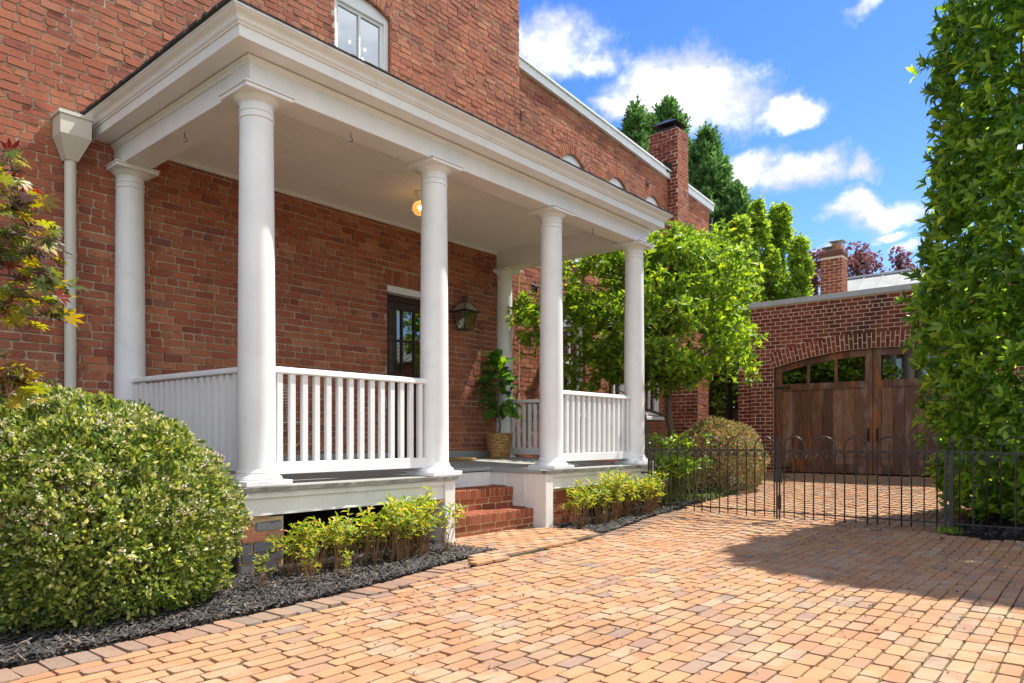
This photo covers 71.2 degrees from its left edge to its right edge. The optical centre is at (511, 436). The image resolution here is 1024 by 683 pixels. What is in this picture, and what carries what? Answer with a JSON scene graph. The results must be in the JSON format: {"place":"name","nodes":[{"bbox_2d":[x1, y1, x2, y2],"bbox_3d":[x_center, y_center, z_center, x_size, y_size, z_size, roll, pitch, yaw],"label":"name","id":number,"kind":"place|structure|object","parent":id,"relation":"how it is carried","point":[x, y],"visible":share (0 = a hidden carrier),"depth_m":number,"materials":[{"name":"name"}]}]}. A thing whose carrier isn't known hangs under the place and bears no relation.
{"place":"outdoors","nodes":[
{"label":"outdoors","id":0,"kind":"place"},
{"bbox_2d":[283,384,323,473],"bbox_3d":[-2.058,-0.102,6.420,0.512,0.890,0.534,0,0,40],"label":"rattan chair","id":1,"kind":"object","parent":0,"point":[285,423],"visible":0.23,"depth_m":6.54,"materials":[{"name":"brown wicker"}]},
{"bbox_2d":[0,474,1023,668],"bbox_3d":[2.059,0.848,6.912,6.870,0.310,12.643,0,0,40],"label":"mulch","id":2,"kind":"object","parent":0,"point":[414,565],"visible":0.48,"depth_m":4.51,"materials":[{"name":"black gravel"}]},
{"bbox_2d":[0,138,90,410],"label":"maple tree","id":3,"kind":"object","parent":2,"relation":"on","point":[12,237],"visible":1,"depth_m":3.38,"materials":[{"name":"green plant"}]},
{"bbox_2d":[0,379,253,634],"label":"rounded shrub","id":4,"kind":"object","parent":2,"relation":"on","point":[64,436],"visible":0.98,"depth_m":3.76,"materials":[{"name":"green plant"}]},
{"bbox_2d":[253,551,275,587],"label":"perennial plant","id":5,"kind":"object","parent":2,"relation":"on","point":[262,568],"visible":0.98,"depth_m":4.59,"materials":[{"name":"green plant"}]},
{"bbox_2d":[265,530,299,572],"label":"perennial plant","id":6,"kind":"object","parent":2,"relation":"on","point":[280,537],"visible":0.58,"depth_m":5.10,"materials":[{"name":"green plant"}]},
{"bbox_2d":[268,526,306,576],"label":"perennial plant","id":7,"kind":"object","parent":2,"relation":"on","point":[292,545],"visible":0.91,"depth_m":4.98,"materials":[{"name":"green plant"}]},
{"bbox_2d":[289,517,314,573],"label":"perennial plant","id":8,"kind":"object","parent":2,"relation":"on","point":[303,524],"visible":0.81,"depth_m":5.01,"materials":[{"name":"green plant"}]},
{"bbox_2d":[292,516,322,568],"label":"perennial plant","id":9,"kind":"object","parent":2,"relation":"on","point":[315,530],"visible":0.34,"depth_m":5.25,"materials":[{"name":"green plant"}]},
{"bbox_2d":[296,546,320,583],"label":"perennial plant","id":10,"kind":"object","parent":2,"relation":"on","point":[310,562],"visible":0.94,"depth_m":4.76,"materials":[{"name":"green plant"}]},
{"bbox_2d":[302,524,330,574],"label":"perennial plant","id":11,"kind":"object","parent":2,"relation":"on","point":[316,538],"visible":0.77,"depth_m":5.06,"materials":[{"name":"green plant"}]},
{"bbox_2d":[298,520,334,568],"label":"perennial plant","id":12,"kind":"object","parent":2,"relation":"on","point":[316,528],"visible":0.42,"depth_m":5.26,"materials":[{"name":"green plant"}]},
{"bbox_2d":[315,518,344,566],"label":"perennial plant","id":13,"kind":"object","parent":2,"relation":"on","point":[329,546],"visible":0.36,"depth_m":5.38,"materials":[{"name":"green plant"}]},
{"bbox_2d":[327,511,350,570],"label":"perennial plant","id":14,"kind":"object","parent":2,"relation":"on","point":[339,538],"visible":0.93,"depth_m":5.18,"materials":[{"name":"green plant"}]},
{"bbox_2d":[325,516,358,568],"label":"perennial plant","id":15,"kind":"object","parent":2,"relation":"on","point":[349,529],"visible":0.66,"depth_m":5.25,"materials":[{"name":"green plant"}]},
{"bbox_2d":[327,516,366,563],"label":"perennial plant","id":16,"kind":"object","parent":2,"relation":"on","point":[360,529],"visible":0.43,"depth_m":5.39,"materials":[{"name":"green plant"}]},
{"bbox_2d":[341,548,353,577],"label":"perennial plant","id":17,"kind":"object","parent":2,"relation":"on","point":[347,562],"visible":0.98,"depth_m":4.91,"materials":[{"name":"green plant"}]},
{"bbox_2d":[336,522,365,563],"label":"perennial plant","id":18,"kind":"object","parent":2,"relation":"on","point":[359,538],"visible":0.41,"depth_m":5.44,"materials":[{"name":"green plant"}]},
{"bbox_2d":[341,505,380,564],"bbox_3d":[-1.151,0.760,5.485,0.262,0.459,0.264,0,0,31],"label":"perennial plant","id":19,"kind":"object","parent":2,"relation":"on","point":[364,540],"visible":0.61,"depth_m":5.46,"materials":[{"name":"green plant"}]},
{"bbox_2d":[354,502,392,563],"bbox_3d":[-1.023,0.739,5.431,0.258,0.501,0.336,0,0,10],"label":"perennial plant","id":20,"kind":"object","parent":2,"relation":"on","point":[378,524],"visible":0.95,"depth_m":5.48,"materials":[{"name":"green plant"}]},
{"bbox_2d":[360,520,388,559],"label":"perennial plant","id":21,"kind":"object","parent":2,"relation":"on","point":[370,539],"visible":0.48,"depth_m":5.60,"materials":[{"name":"green plant"}]},
{"bbox_2d":[380,491,405,563],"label":"perennial plant","id":22,"kind":"object","parent":2,"relation":"on","point":[398,528],"visible":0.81,"depth_m":5.54,"materials":[{"name":"green plant"}]},
{"bbox_2d":[380,501,423,557],"bbox_3d":[-0.900,0.748,5.747,0.384,0.483,0.301,0,0,-5],"label":"perennial plant","id":23,"kind":"object","parent":2,"relation":"on","point":[407,511],"visible":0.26,"depth_m":5.71,"materials":[{"name":"green plant"}]},
{"bbox_2d":[384,502,422,562],"bbox_3d":[-0.847,0.750,5.544,0.271,0.480,0.273,0,0,32],"label":"perennial plant","id":24,"kind":"object","parent":2,"relation":"on","point":[397,539],"visible":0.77,"depth_m":5.54,"materials":[{"name":"green plant"}]},
{"bbox_2d":[389,502,419,561],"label":"perennial plant","id":25,"kind":"object","parent":2,"relation":"on","point":[409,518],"visible":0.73,"depth_m":5.56,"materials":[{"name":"green plant"}]},
{"bbox_2d":[386,495,423,551],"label":"perennial plant","id":26,"kind":"object","parent":2,"relation":"on","point":[403,496],"visible":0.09,"depth_m":5.89,"materials":[{"name":"green plant"}]},
{"bbox_2d":[387,504,426,556],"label":"perennial plant","id":27,"kind":"object","parent":2,"relation":"on","point":[412,530],"visible":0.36,"depth_m":5.76,"materials":[{"name":"green plant"}]},
{"bbox_2d":[402,507,431,550],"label":"perennial plant","id":28,"kind":"object","parent":2,"relation":"on","point":[418,531],"visible":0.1,"depth_m":5.95,"materials":[{"name":"green plant"}]},
{"bbox_2d":[397,486,440,548],"bbox_3d":[-0.785,0.702,6.119,0.320,0.574,0.417,0,0,25],"label":"perennial plant","id":29,"kind":"object","parent":2,"relation":"on","point":[421,501],"visible":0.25,"depth_m":6.18,"materials":[{"name":"green plant"}]},
{"bbox_2d":[405,502,438,556],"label":"perennial plant","id":30,"kind":"object","parent":2,"relation":"on","point":[423,519],"visible":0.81,"depth_m":5.72,"materials":[{"name":"green plant"}]},
{"bbox_2d":[410,490,438,554],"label":"perennial plant","id":31,"kind":"object","parent":2,"relation":"on","point":[427,512],"visible":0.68,"depth_m":5.90,"materials":[{"name":"green plant"}]},
{"bbox_2d":[435,500,466,550],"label":"perennial plant","id":32,"kind":"object","parent":2,"relation":"on","point":[446,523],"visible":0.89,"depth_m":6.04,"materials":[{"name":"green plant"}]},
{"bbox_2d":[8,472,1023,682],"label":"driveway","id":33,"kind":"structure","parent":0,"point":[795,641],"depth_m":3.99,"materials":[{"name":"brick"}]},
{"bbox_2d":[0,558,475,682],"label":"brick border","id":34,"kind":"object","parent":33,"relation":"on","point":[7,675],"visible":0.84,"depth_m":3.73,"materials":[{"name":"brick"}]},
{"bbox_2d":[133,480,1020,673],"bbox_3d":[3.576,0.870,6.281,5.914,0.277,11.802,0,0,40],"label":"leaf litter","id":35,"kind":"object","parent":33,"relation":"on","point":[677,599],"visible":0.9,"depth_m":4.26,"materials":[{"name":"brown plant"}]},
{"bbox_2d":[156,520,1022,680],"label":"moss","id":36,"kind":"object","parent":33,"relation":"on","point":[733,615],"visible":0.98,"depth_m":4.34,"materials":[{"name":"green plant"}]},
{"bbox_2d":[602,511,683,536],"bbox_3d":[1.526,0.978,8.128,0.253,0.069,2.214,0,0,32],"label":"brick border","id":37,"kind":"object","parent":33,"relation":"on","point":[625,530],"visible":0.88,"depth_m":7.94,"materials":[{"name":"orange brick"}]},
{"bbox_2d":[656,483,963,534],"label":"weeds","id":38,"kind":"object","parent":33,"relation":"on","point":[942,529],"visible":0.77,"depth_m":7.05,"materials":[{"name":"green plant"}]},
{"bbox_2d":[553,470,759,532],"bbox_3d":[2.183,0.847,11.392,3.420,0.330,8.030,0,0,40],"label":"mulch bed","id":39,"kind":"object","parent":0,"point":[674,509],"visible":0.06,"depth_m":9.68,"materials":[{"name":"grey gravel"}]},
{"bbox_2d":[565,484,584,525],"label":"perennial plant","id":40,"kind":"object","parent":39,"relation":"on","point":[569,501],"visible":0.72,"depth_m":7.81,"materials":[{"name":"green plant"}]},
{"bbox_2d":[560,489,595,526],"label":"perennial plant","id":41,"kind":"object","parent":39,"relation":"on","point":[573,505],"visible":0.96,"depth_m":7.69,"materials":[{"name":"green plant"}]},
{"bbox_2d":[567,485,591,521],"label":"perennial plant","id":42,"kind":"object","parent":39,"relation":"on","point":[581,501],"visible":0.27,"depth_m":8.05,"materials":[{"name":"green plant"}]},
{"bbox_2d":[574,478,600,524],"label":"perennial plant","id":43,"kind":"object","parent":39,"relation":"on","point":[585,489],"visible":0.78,"depth_m":7.85,"materials":[{"name":"green plant"}]},
{"bbox_2d":[587,487,612,523],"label":"perennial plant","id":44,"kind":"object","parent":39,"relation":"on","point":[604,496],"visible":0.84,"depth_m":7.91,"materials":[{"name":"green plant"}]},
{"bbox_2d":[592,482,611,524],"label":"perennial plant","id":45,"kind":"object","parent":39,"relation":"on","point":[605,514],"visible":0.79,"depth_m":7.96,"materials":[{"name":"green plant"}]},
{"bbox_2d":[592,472,625,520],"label":"perennial plant","id":46,"kind":"object","parent":39,"relation":"on","point":[603,481],"visible":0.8,"depth_m":8.06,"materials":[{"name":"green plant"}]},
{"bbox_2d":[594,481,624,518],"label":"perennial plant","id":47,"kind":"object","parent":39,"relation":"on","point":[621,500],"visible":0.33,"depth_m":8.26,"materials":[{"name":"green plant"}]},
{"bbox_2d":[600,469,627,521],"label":"perennial plant","id":48,"kind":"object","parent":39,"relation":"on","point":[619,482],"visible":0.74,"depth_m":8.09,"materials":[{"name":"green plant"}]},
{"bbox_2d":[600,473,630,516],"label":"perennial plant","id":49,"kind":"object","parent":39,"relation":"on","point":[619,508],"visible":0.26,"depth_m":8.40,"materials":[{"name":"green plant"}]},
{"bbox_2d":[610,469,627,518],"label":"perennial plant","id":50,"kind":"object","parent":39,"relation":"on","point":[614,473],"visible":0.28,"depth_m":8.29,"materials":[{"name":"green plant"}]},
{"bbox_2d":[609,476,638,516],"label":"perennial plant","id":51,"kind":"object","parent":39,"relation":"on","point":[629,495],"visible":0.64,"depth_m":8.45,"materials":[{"name":"green plant"}]},
{"bbox_2d":[613,480,641,516],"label":"perennial plant","id":52,"kind":"object","parent":39,"relation":"on","point":[634,495],"visible":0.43,"depth_m":8.53,"materials":[{"name":"green plant"}]},
{"bbox_2d":[623,471,647,512],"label":"perennial plant","id":53,"kind":"object","parent":39,"relation":"on","point":[631,509],"visible":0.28,"depth_m":8.86,"materials":[{"name":"green plant"}]},
{"bbox_2d":[504,217,768,488],"bbox_3d":[2.247,-1.267,11.154,3.447,4.302,4.171,0,0,40],"label":"magnolia tree","id":54,"kind":"object","parent":39,"relation":"on","point":[688,287],"visible":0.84,"depth_m":10.73,"materials":[{"name":"green plant"}]},
{"bbox_2d":[632,479,653,515],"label":"perennial plant","id":55,"kind":"object","parent":39,"relation":"on","point":[637,507],"visible":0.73,"depth_m":8.61,"materials":[{"name":"green plant"}]},
{"bbox_2d":[629,473,658,514],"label":"perennial plant","id":56,"kind":"object","parent":39,"relation":"on","point":[650,487],"visible":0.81,"depth_m":8.66,"materials":[{"name":"green plant"}]},
{"bbox_2d":[640,475,662,511],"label":"perennial plant","id":57,"kind":"object","parent":39,"relation":"on","point":[652,508],"visible":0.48,"depth_m":8.79,"materials":[{"name":"green plant"}]},
{"bbox_2d":[643,469,666,510],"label":"perennial plant","id":58,"kind":"object","parent":39,"relation":"on","point":[658,481],"visible":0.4,"depth_m":8.96,"materials":[{"name":"green plant"}]},
{"bbox_2d":[650,469,669,509],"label":"perennial plant","id":59,"kind":"object","parent":39,"relation":"on","point":[660,486],"visible":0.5,"depth_m":9.11,"materials":[{"name":"green plant"}]},
{"bbox_2d":[640,429,713,502],"bbox_3d":[2.312,0.397,10.156,1.654,1.028,0.974,0,0,-31],"label":"leafy plant","id":60,"kind":"object","parent":39,"relation":"on","point":[681,464],"visible":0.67,"depth_m":9.97,"materials":[{"name":"green plant"}]},
{"bbox_2d":[678,415,770,491],"bbox_3d":[3.287,0.254,11.323,1.566,1.197,1.483,0,0,40],"label":"rounded shrub","id":61,"kind":"object","parent":39,"relation":"on","point":[720,426],"visible":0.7,"depth_m":10.97,"materials":[{"name":"green plant"}]},
{"bbox_2d":[519,0,1023,393],"label":"sky","id":62,"kind":"structure","parent":0,"point":[814,105],"materials":[{"name":"blue"}]},
{"bbox_2d":[943,491,1023,540],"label":"mulch bed","id":63,"kind":"object","parent":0,"point":[988,536],"visible":0.14,"depth_m":7.03,"materials":[{"name":"black gravel"}]},
{"bbox_2d":[948,433,954,533],"bbox_3d":[4.295,0.471,6.983,0.057,1.002,0.060,0,0,40],"label":"iron post","id":64,"kind":"object","parent":63,"relation":"on","point":[951,447],"visible":0.96,"depth_m":6.97,"materials":[{"name":"black metal"}]},
{"bbox_2d":[775,436,946,533],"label":"iron gate","id":65,"kind":"structure","parent":64,"relation":"attached to","point":[778,476],"depth_m":7.54,"materials":[{"name":"black metal"}]},
{"bbox_2d":[892,0,1023,524],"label":"laurel hedge","id":66,"kind":"object","parent":63,"relation":"on","point":[992,155],"visible":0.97,"depth_m":7.40,"materials":[{"name":"green plant"}]},
{"bbox_2d":[955,436,1023,534],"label":"iron fence","id":67,"kind":"object","parent":63,"relation":"on","point":[987,460],"visible":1,"depth_m":6.79,"materials":[{"name":"black metal"}]},
{"bbox_3d":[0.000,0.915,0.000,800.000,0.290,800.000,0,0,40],"label":"ground","id":68,"kind":"structure","parent":0,"visible":0},
{"bbox_2d":[0,0,714,548],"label":"brick house","id":69,"kind":"structure","parent":68,"relation":"on","point":[346,292],"depth_m":8.37,"materials":[{"name":"red brick"}]},
{"bbox_2d":[347,11,365,59],"bbox_3d":[-2.332,-5.946,10.135,0.478,1.308,0.548,0,0,40],"label":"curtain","id":70,"kind":"object","parent":69,"relation":"hanging from","point":[350,41],"visible":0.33,"depth_m":10.12,"materials":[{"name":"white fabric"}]},
{"bbox_2d":[334,0,387,71],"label":"window","id":71,"kind":"structure","parent":69,"relation":"in","point":[362,9],"depth_m":9.10,"materials":[{"name":"white paint"}]},
{"bbox_2d":[387,294,419,457],"bbox_3d":[-1.417,-0.782,9.717,0.065,2.185,0.950,0,0,40],"label":"door","id":72,"kind":"structure","parent":69,"relation":"in","point":[403,314],"depth_m":9.66,"materials":[{"name":"black glass"}]},
{"bbox_2d":[450,295,480,330],"bbox_3d":[-0.672,-1.748,10.113,0.345,0.484,0.320,0,0,40],"label":"wall lantern","id":73,"kind":"object","parent":69,"relation":"attached to","point":[465,307],"depth_m":10.07,"materials":[{"name":"brown metal"}]},
{"bbox_2d":[562,155,580,265],"bbox_3d":[1.069,-4.053,12.795,0.195,1.955,0.840,0,0,40],"label":"window","id":74,"kind":"structure","parent":69,"relation":"in","point":[569,158],"depth_m":12.81,"materials":[{"name":"white paint"}]},
{"bbox_2d":[563,304,585,417],"bbox_3d":[1.069,-1.368,12.795,0.195,2.045,0.840,0,0,40],"label":"window","id":75,"kind":"structure","parent":69,"relation":"in","point":[580,333],"depth_m":13.03,"materials":[{"name":"white paint"}]},
{"bbox_2d":[610,178,622,278],"bbox_3d":[2.032,-4.053,13.925,0.195,1.955,0.770,0,0,40],"label":"window","id":76,"kind":"structure","parent":69,"relation":"in","point":[614,181],"depth_m":13.92,"materials":[{"name":"white paint"}]},
{"bbox_2d":[609,318,623,394],"bbox_3d":[1.993,-1.405,13.959,0.090,1.970,0.670,0,0,40],"label":"window","id":77,"kind":"structure","parent":69,"relation":"in","point":[612,388],"depth_m":14.05,"materials":[{"name":"white paint"}]},
{"bbox_2d":[646,196,658,260],"bbox_3d":[2.885,-4.090,15.005,0.090,1.880,0.660,0,0,40],"label":"window","id":78,"kind":"structure","parent":69,"relation":"in","point":[650,199],"depth_m":15.02,"materials":[{"name":"white paint"}]},
{"bbox_2d":[645,324,663,419],"bbox_3d":[2.925,-1.368,14.971,0.195,2.045,0.760,0,0,40],"label":"window","id":79,"kind":"structure","parent":69,"relation":"in","point":[650,403],"depth_m":15.02,"materials":[{"name":"white paint"}]},
{"bbox_2d":[80,0,673,574],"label":"porch","id":80,"kind":"object","parent":68,"relation":"on","point":[260,104],"visible":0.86,"depth_m":6.58,"materials":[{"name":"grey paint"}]},
{"bbox_2d":[415,190,420,209],"bbox_3d":[-1.056,-2.665,8.194,0.176,0.276,0.176,0,0,40],"label":"ceiling light","id":81,"kind":"object","parent":80,"relation":"attached to","point":[418,193],"visible":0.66,"depth_m":8.17,"materials":[{"name":"white paint"}]},
{"bbox_2d":[449,457,476,460],"bbox_3d":[-0.964,0.304,9.443,0.520,0.032,0.920,0,0,40],"label":"doormat","id":82,"kind":"object","parent":80,"relation":"on","point":[458,459],"visible":0.48,"depth_m":9.43,"materials":[{"name":"brown fabric"}]},
{"bbox_2d":[474,348,524,457],"bbox_3d":[-0.189,-0.468,10.399,0.740,1.563,0.697,0,0,-18],"label":"potted plant","id":83,"kind":"object","parent":80,"relation":"on","point":[499,445],"visible":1,"depth_m":10.28,"materials":[{"name":"green plant"}]},
{"bbox_2d":[641,436,651,503],"bbox_3d":[1.726,0.456,9.173,0.145,1.032,0.068,0,0,40],"label":"iron post","id":84,"kind":"object","parent":80,"relation":"attached to","point":[649,444],"visible":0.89,"depth_m":9.13,"materials":[{"name":"black metal"}]},
{"bbox_2d":[651,436,777,518],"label":"iron gate","id":85,"kind":"structure","parent":84,"relation":"attached to","point":[677,453],"depth_m":8.53,"materials":[{"name":"black metal"}]},
{"bbox_2d":[467,527,603,565],"bbox_3d":[0.086,1.018,6.760,1.040,0.064,2.200,0,0,40],"label":"landing bed","id":86,"kind":"object","parent":68,"relation":"on","point":[539,550],"visible":0.09,"depth_m":6.30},
{"bbox_2d":[436,526,597,565],"bbox_3d":[0.016,0.979,6.723,1.175,0.025,2.254,0,0,40],"label":"brick landing","id":87,"kind":"object","parent":86,"relation":"on","point":[514,541],"visible":0.81,"depth_m":6.69,"materials":[{"name":"orange brick"}]},
{"bbox_2d":[616,95,651,151],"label":"cypress tree","id":88,"kind":"object","parent":68,"relation":"on","point":[634,121],"visible":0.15,"depth_m":25.77,"materials":[{"name":"green plant"}]},
{"bbox_2d":[638,110,659,152],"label":"cypress tree","id":89,"kind":"object","parent":68,"relation":"on","point":[653,117],"visible":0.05,"depth_m":26.18,"materials":[{"name":"green plant"}]},
{"bbox_2d":[651,94,693,170],"bbox_3d":[6.008,-6.084,27.151,5.483,13.768,5.388,0,0,-17],"label":"cypress tree","id":90,"kind":"object","parent":68,"relation":"on","point":[667,108],"visible":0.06,"depth_m":26.64,"materials":[{"name":"green plant"}]},
{"bbox_2d":[688,120,736,251],"bbox_3d":[6.793,-5.124,24.919,5.301,11.848,5.678,0,0,0],"label":"cypress tree","id":91,"kind":"object","parent":68,"relation":"on","point":[710,173],"visible":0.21,"depth_m":24.45,"materials":[{"name":"green plant"}]},
{"bbox_2d":[713,394,738,466],"bbox_3d":[5.698,-0.125,17.715,3.915,1.850,0.095,0,0,40],"label":"board fence","id":92,"kind":"object","parent":68,"relation":"on","point":[735,414],"visible":0.01,"depth_m":17.89,"materials":[{"name":"brown wood"}]},
{"bbox_2d":[709,237,744,417],"bbox_3d":[4.727,-2.101,17.449,2.000,5.803,1.838,0,0,14],"label":"hornbeam tree","id":93,"kind":"object","parent":68,"relation":"on","point":[717,401],"visible":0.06,"depth_m":17.21,"materials":[{"name":"green plant"}]},
{"bbox_2d":[728,358,731,457],"bbox_3d":[5.215,-0.500,17.092,0.080,3.000,0.080,0,0,40],"label":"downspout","id":94,"kind":"object","parent":68,"relation":"on","point":[730,400],"visible":0.29,"depth_m":17.06,"materials":[{"name":"metal"}]},
{"bbox_2d":[717,352,749,407],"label":"ivy","id":95,"kind":"object","parent":68,"relation":"on","point":[737,388],"visible":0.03,"depth_m":17.53,"materials":[{"name":"green plant"}]},
{"bbox_2d":[717,177,763,249],"bbox_3d":[7.652,-3.978,23.835,3.714,9.557,3.095,0,0,40],"label":"cypress tree","id":96,"kind":"object","parent":68,"relation":"on","point":[733,194],"visible":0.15,"depth_m":23.70,"materials":[{"name":"green plant"}]},
{"bbox_2d":[717,212,764,394],"bbox_3d":[5.975,-2.579,19.089,2.001,6.759,2.040,0,0,40],"label":"hornbeam tree","id":97,"kind":"object","parent":68,"relation":"on","point":[742,232],"visible":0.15,"depth_m":18.73,"materials":[{"name":"green plant"}]},
{"bbox_2d":[745,194,786,320],"bbox_3d":[7.230,-3.143,20.974,2.200,7.886,1.960,0,0,40],"label":"hornbeam tree","id":98,"kind":"object","parent":68,"relation":"on","point":[760,225],"visible":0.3,"depth_m":20.71,"materials":[{"name":"green plant"}]},
{"bbox_2d":[762,200,811,300],"bbox_3d":[8.073,-3.172,21.459,2.103,7.944,2.194,0,0,40],"label":"hornbeam tree","id":99,"kind":"object","parent":68,"relation":"on","point":[779,215],"visible":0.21,"depth_m":21.32,"materials":[{"name":"green plant"}]},
{"bbox_2d":[772,230,816,299],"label":"hornbeam tree","id":100,"kind":"object","parent":68,"relation":"on","point":[800,262],"visible":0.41,"depth_m":20.30,"materials":[{"name":"green plant"}]},
{"bbox_2d":[795,248,825,295],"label":"plum tree","id":101,"kind":"object","parent":68,"relation":"on","point":[815,282],"visible":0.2,"depth_m":29.68,"materials":[{"name":"purple plant"}]},
{"bbox_2d":[844,241,890,276],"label":"plum tree","id":102,"kind":"object","parent":68,"relation":"on","point":[858,261],"visible":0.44,"depth_m":30.51,"materials":[{"name":"purple plant"}]},
{"bbox_2d":[738,278,1023,479],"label":"brick garage","id":103,"kind":"structure","parent":68,"relation":"on","point":[837,369],"depth_m":13.48,"materials":[{"name":"red brick"}]},
{"bbox_2d":[775,349,872,473],"bbox_3d":[5.930,-0.461,13.690,1.795,2.302,0.111,0,0,40],"label":"door","id":104,"kind":"structure","parent":103,"relation":"in","point":[829,395],"depth_m":13.65,"materials":[{"name":"brown wood"}]},
{"bbox_2d":[873,348,986,475],"bbox_3d":[7.304,-0.461,12.518,1.792,2.302,0.111,0,0,40],"label":"door","id":105,"kind":"structure","parent":103,"relation":"in","point":[894,397],"depth_m":12.86,"materials":[{"name":"brown wood"}]},
{"bbox_2d":[888,245,917,270],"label":"plum tree","id":106,"kind":"object","parent":68,"relation":"on","point":[898,259],"visible":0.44,"depth_m":31.81,"materials":[{"name":"purple plant"}]},
{"bbox_2d":[819,239,1023,294],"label":"neighbour house","id":107,"kind":"structure","parent":68,"relation":"on","point":[834,278],"depth_m":17.15,"materials":[{"name":"red brick"}]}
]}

